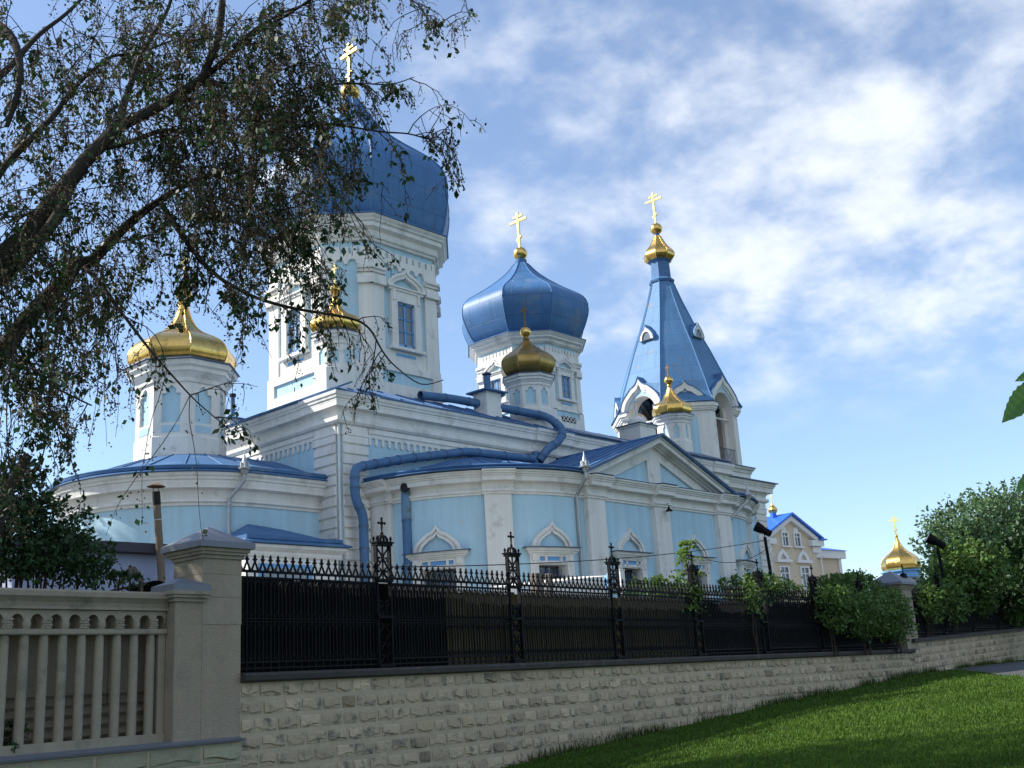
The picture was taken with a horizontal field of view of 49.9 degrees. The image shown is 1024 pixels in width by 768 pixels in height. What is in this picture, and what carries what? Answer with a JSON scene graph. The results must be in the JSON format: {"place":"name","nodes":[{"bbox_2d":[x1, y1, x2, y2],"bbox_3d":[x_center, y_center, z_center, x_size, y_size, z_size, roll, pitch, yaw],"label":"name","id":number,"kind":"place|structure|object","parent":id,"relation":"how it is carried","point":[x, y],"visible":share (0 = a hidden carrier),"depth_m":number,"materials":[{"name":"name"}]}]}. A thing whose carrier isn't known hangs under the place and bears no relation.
{"place":"outdoors","nodes":[
{"label":"outdoors","id":0,"kind":"place"},
{"bbox_2d":[2,535,173,618],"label":"shed","id":1,"kind":"structure","parent":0,"point":[141,557],"depth_m":21.94,"materials":[{"name":"white paint"}]},
{"bbox_2d":[0,0,1023,603],"label":"sky","id":2,"kind":"structure","parent":0,"point":[839,183],"materials":[{"name":"blue"}]},
{"bbox_2d":[530,573,542,595],"bbox_3d":[0.717,6.256,28.786,0.210,2.573,0.286,-17,-20,40],"label":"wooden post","id":3,"kind":"object","parent":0,"point":[540,579],"visible":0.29,"depth_m":28.98,"materials":[{"name":"grey wood"}]},
{"bbox_2d":[545,573,553,595],"bbox_3d":[1.061,6.313,29.099,0.140,2.587,0.188,-17,-20,40],"label":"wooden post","id":4,"kind":"object","parent":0,"point":[548,574],"visible":0.18,"depth_m":29.33,"materials":[{"name":"grey wood"}]},
{"bbox_2d":[449,656,1023,767],"bbox_3d":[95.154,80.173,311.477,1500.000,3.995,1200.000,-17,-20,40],"label":"ground","id":5,"kind":"structure","parent":0,"point":[815,713],"depth_m":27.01,"materials":[{"name":"green plant"}]},
{"bbox_2d":[0,736,242,767],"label":"retaining wall","id":6,"kind":"structure","parent":5,"relation":"on","point":[221,753],"depth_m":16.54,"materials":[{"name":"stone"}]},
{"bbox_2d":[3,719,29,752],"bbox_3d":[-7.015,5.005,15.424,0.463,0.615,0.468,7,-18,-33],"label":"weed","id":7,"kind":"object","parent":6,"relation":"on","point":[5,742],"visible":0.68,"depth_m":15.44,"materials":[{"name":"green plant"}]},
{"bbox_2d":[3,701,143,745],"bbox_3d":[-7.830,4.711,14.662,0.070,0.620,6.800,-15,-19,36],"label":"corrugated sheet","id":8,"kind":"object","parent":6,"relation":"on","point":[29,719],"depth_m":16.32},
{"bbox_2d":[0,587,168,756],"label":"balustrade","id":9,"kind":"object","parent":6,"relation":"on","point":[23,606],"visible":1,"depth_m":16.34,"materials":[{"name":"concrete"}]},
{"bbox_2d":[151,577,211,746],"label":"fence pillar","id":10,"kind":"structure","parent":6,"relation":"on","point":[187,597],"depth_m":17.46,"materials":[{"name":"concrete"}]},
{"bbox_2d":[160,527,255,744],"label":"fence pillar","id":11,"kind":"structure","parent":6,"relation":"on","point":[215,563],"depth_m":18.12,"materials":[{"name":"concrete"}]},
{"bbox_2d":[0,0,486,544],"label":"elm tree","id":12,"kind":"object","parent":5,"relation":"on","point":[34,232],"visible":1,"depth_m":9.68,"materials":[{"name":"green plant"}]},
{"bbox_2d":[240,649,915,767],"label":"retaining wall","id":13,"kind":"structure","parent":5,"relation":"on","point":[497,715],"depth_m":22.96,"materials":[{"name":"stone"}]},
{"bbox_2d":[240,577,446,672],"bbox_3d":[-3.094,4.657,20.865,0.053,1.838,5.692,-15,-19,36],"label":"board fence","id":14,"kind":"object","parent":13,"relation":"on","point":[383,596],"visible":0.19,"depth_m":20.55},
{"bbox_2d":[240,517,900,671],"bbox_3d":[5.113,6.120,30.713,0.200,2.887,31.570,-15,-19,36],"label":"iron fence","id":15,"kind":"object","parent":13,"relation":"on","point":[380,613],"visible":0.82,"depth_m":24.50,"materials":[{"name":"black metal"}]},
{"bbox_2d":[444,590,701,664],"bbox_3d":[2.001,6.104,27.119,0.053,1.750,10.942,-15,-19,36],"label":"board fence","id":16,"kind":"object","parent":13,"relation":"on","point":[514,599],"visible":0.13,"depth_m":25.69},
{"bbox_2d":[702,603,896,655],"bbox_3d":[10.312,8.407,37.342,0.054,1.730,15.892,-15,-19,36],"label":"board fence","id":17,"kind":"object","parent":13,"relation":"on","point":[765,633],"visible":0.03,"depth_m":34.28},
{"bbox_2d":[911,627,1023,672],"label":"retaining wall","id":18,"kind":"structure","parent":5,"relation":"on","point":[948,651],"depth_m":48.35,"materials":[{"name":"stone"}]},
{"bbox_2d":[870,571,921,663],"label":"fence pillar","id":19,"kind":"structure","parent":18,"relation":"on","point":[895,580],"depth_m":43.53,"materials":[{"name":"concrete"}]},
{"bbox_2d":[912,571,1001,636],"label":"bush","id":20,"kind":"object","parent":18,"relation":"on","point":[959,611],"visible":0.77,"depth_m":47.20,"materials":[{"name":"green plant"}]},
{"bbox_2d":[900,564,1022,636],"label":"iron fence","id":21,"kind":"object","parent":18,"relation":"on","point":[995,622],"visible":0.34,"depth_m":49.00,"materials":[{"name":"black metal"}]},
{"bbox_2d":[918,614,1004,636],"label":"board fence","id":22,"kind":"object","parent":18,"relation":"on","point":[957,631],"visible":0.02,"depth_m":49.12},
{"bbox_2d":[996,581,1023,633],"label":"bush","id":23,"kind":"object","parent":18,"relation":"on","point":[1019,617],"visible":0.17,"depth_m":54.40,"materials":[{"name":"green plant"}]},
{"bbox_2d":[1002,372,1023,491],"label":"leafy branch","id":24,"kind":"object","parent":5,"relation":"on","point":[1014,409],"visible":1,"depth_m":2.77,"materials":[{"name":"green plant"}]},
{"bbox_2d":[949,661,1023,676],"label":"path","id":25,"kind":"structure","parent":0,"point":[1011,668],"depth_m":39.08,"materials":[{"name":"concrete"}]},
{"label":"courtyard","id":26,"kind":"structure","parent":0,"visible":0},
{"bbox_2d":[0,454,32,556],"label":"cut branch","id":27,"kind":"object","parent":26,"relation":"on","point":[28,459],"visible":0.45,"depth_m":16.86,"materials":[{"name":"green plant"}]},
{"bbox_2d":[5,615,155,708],"bbox_3d":[-7.905,3.879,15.003,0.030,1.510,6.943,-15,-19,36],"label":"metal sheet","id":28,"kind":"object","parent":26,"relation":"on","point":[32,663],"visible":0.19,"depth_m":16.57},
{"bbox_2d":[0,449,164,591],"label":"bush","id":29,"kind":"object","parent":26,"relation":"on","point":[33,552],"visible":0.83,"depth_m":17.46,"materials":[{"name":"green plant"}]},
{"bbox_2d":[116,565,144,590],"bbox_3d":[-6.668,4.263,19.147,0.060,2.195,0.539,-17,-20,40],"label":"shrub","id":30,"kind":"object","parent":26,"relation":"on","point":[134,568],"visible":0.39,"depth_m":19.43,"materials":[{"name":"green plant"}]},
{"bbox_2d":[110,581,164,591],"bbox_3d":[-6.465,4.363,18.954,1.300,1.796,0.530,-17,-20,40],"label":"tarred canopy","id":31,"kind":"object","parent":26,"relation":"on","point":[145,588],"visible":0.33,"depth_m":19.17,"materials":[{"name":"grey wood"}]},
{"bbox_2d":[147,483,165,581],"bbox_3d":[-7.102,3.993,21.842,0.390,4.113,0.390,-3,-15,-3],"label":"stovepipe","id":32,"kind":"object","parent":26,"relation":"on","point":[156,499],"visible":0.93,"depth_m":22.13,"materials":[{"name":"metal"}]},
{"bbox_2d":[48,43,777,603],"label":"church","id":33,"kind":"structure","parent":26,"relation":"on","point":[518,451],"depth_m":39.91,"materials":[{"name":"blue paint"}]},
{"bbox_2d":[402,525,470,592],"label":"window","id":34,"kind":"structure","parent":33,"relation":"in","point":[455,556],"depth_m":35.22,"materials":[{"name":"white paint"}]},
{"bbox_2d":[522,521,582,580],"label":"window","id":35,"kind":"structure","parent":33,"relation":"in","point":[537,553],"depth_m":35.97,"materials":[{"name":"white paint"}]},
{"bbox_2d":[610,527,652,596],"bbox_3d":[4.166,6.972,38.531,0.750,3.855,2.180,-17,-20,40],"label":"window","id":36,"kind":"structure","parent":33,"relation":"in","point":[631,565],"depth_m":38.86,"materials":[{"name":"white paint"}]},
{"bbox_2d":[680,534,717,599],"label":"window","id":37,"kind":"structure","parent":33,"relation":"in","point":[704,566],"depth_m":41.88,"materials":[{"name":"white paint"}]},
{"bbox_2d":[736,540,755,592],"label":"window","id":38,"kind":"structure","parent":33,"relation":"in","point":[748,563],"depth_m":44.22,"materials":[{"name":"white paint"}]},
{"bbox_2d":[494,575,611,595],"bbox_3d":[1.272,6.846,31.689,1.200,2.827,4.040,-17,-20,40],"label":"white lean to","id":39,"kind":"object","parent":26,"relation":"on","point":[579,581],"visible":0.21,"depth_m":32.00,"materials":[{"name":"paint"}]},
{"bbox_2d":[603,574,612,587],"bbox_3d":[2.797,6.621,30.858,0.300,2.637,0.300,-17,-20,40],"label":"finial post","id":40,"kind":"object","parent":26,"relation":"on","point":[606,575],"visible":0.2,"depth_m":31.06,"materials":[{"name":"paint"}]},
{"bbox_2d":[619,569,625,596],"bbox_3d":[3.203,6.625,31.051,0.100,2.763,0.240,-17,-20,40],"label":"white board","id":41,"kind":"object","parent":26,"relation":"on","point":[621,574],"visible":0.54,"depth_m":31.32,"materials":[{"name":"white"}]},
{"bbox_2d":[613,568,711,655],"bbox_3d":[4.369,6.507,31.062,2.894,2.790,2.364,-17,-20,40],"label":"bush","id":42,"kind":"object","parent":26,"relation":"on","point":[660,578],"visible":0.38,"depth_m":30.80,"materials":[{"name":"green plant"}]},
{"bbox_2d":[673,539,707,596],"bbox_3d":[5.109,6.201,31.533,1.297,3.528,1.305,-17,-20,40],"label":"young tree","id":43,"kind":"object","parent":26,"relation":"on","point":[684,550],"visible":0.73,"depth_m":31.92,"materials":[{"name":"green plant"}]},
{"bbox_2d":[716,565,809,659],"bbox_3d":[7.878,7.379,35.330,2.758,2.949,5.958,-11,-17,25],"label":"bush","id":44,"kind":"object","parent":26,"relation":"on","point":[750,583],"visible":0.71,"depth_m":34.81,"materials":[{"name":"green plant"}]},
{"bbox_2d":[753,522,774,592],"bbox_3d":[8.894,7.127,37.983,0.683,4.794,0.514,-4,-15,0],"label":"floodlight","id":45,"kind":"object","parent":26,"relation":"on","point":[759,527],"visible":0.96,"depth_m":38.30,"materials":[{"name":"black metal"}]},
{"bbox_2d":[392,540,764,567],"bbox_3d":[3.223,4.528,30.007,0.022,1.988,20.130,-13,-18,32],"label":"cable","id":46,"kind":"object","parent":45,"relation":"attached to","point":[568,561],"visible":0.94,"depth_m":26.86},
{"bbox_2d":[702,550,764,562],"bbox_3d":[7.920,6.190,39.331,0.022,0.398,2.926,10,-20,-40],"label":"cable","id":47,"kind":"object","parent":45,"relation":"attached to","point":[734,562],"visible":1,"depth_m":39.30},
{"bbox_2d":[767,494,845,601],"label":"monastery house","id":48,"kind":"structure","parent":26,"relation":"on","point":[797,545],"depth_m":81.20,"materials":[{"name":"beige paint"}]},
{"bbox_2d":[775,548,792,589],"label":"house window","id":49,"kind":"structure","parent":48,"relation":"in","point":[784,574],"depth_m":79.55,"materials":[{"name":"white glass"}]},
{"bbox_2d":[780,527,791,547],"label":"house window","id":50,"kind":"structure","parent":48,"relation":"in","point":[784,535],"depth_m":80.45,"materials":[{"name":"white glass"}]},
{"bbox_2d":[792,527,804,547],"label":"house window","id":51,"kind":"structure","parent":48,"relation":"in","point":[796,535],"depth_m":81.34,"materials":[{"name":"white glass"}]},
{"bbox_2d":[795,549,812,589],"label":"house window","id":52,"kind":"structure","parent":48,"relation":"in","point":[804,570],"depth_m":80.92,"materials":[{"name":"white glass"}]},
{"bbox_2d":[801,568,919,656],"bbox_3d":[12.361,8.153,39.859,3.578,3.340,8.263,-12,-18,29],"label":"bush","id":53,"kind":"object","parent":26,"relation":"on","point":[840,589],"visible":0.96,"depth_m":38.78,"materials":[{"name":"green plant"}]},
{"bbox_2d":[880,516,921,588],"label":"chapel","id":54,"kind":"structure","parent":26,"relation":"on","point":[896,557],"depth_m":85.09,"materials":[{"name":"gold metal"}]},
{"bbox_2d":[925,533,953,631],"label":"floodlight","id":55,"kind":"object","parent":26,"relation":"on","point":[931,539],"visible":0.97,"depth_m":49.39,"materials":[{"name":"black metal"}]},
{"bbox_2d":[908,527,1020,630],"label":"tree","id":56,"kind":"object","parent":26,"relation":"on","point":[978,565],"visible":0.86,"depth_m":50.32,"materials":[{"name":"green plant"}]},
{"bbox_2d":[907,476,1023,579],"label":"broad tree","id":57,"kind":"object","parent":26,"relation":"on","point":[993,510],"visible":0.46,"depth_m":61.22,"materials":[{"name":"green plant"}]},
{"bbox_2d":[974,519,1023,610],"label":"dark tree","id":58,"kind":"object","parent":26,"relation":"on","point":[1016,558],"visible":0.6,"depth_m":53.67,"materials":[{"name":"green plant"}]}
]}

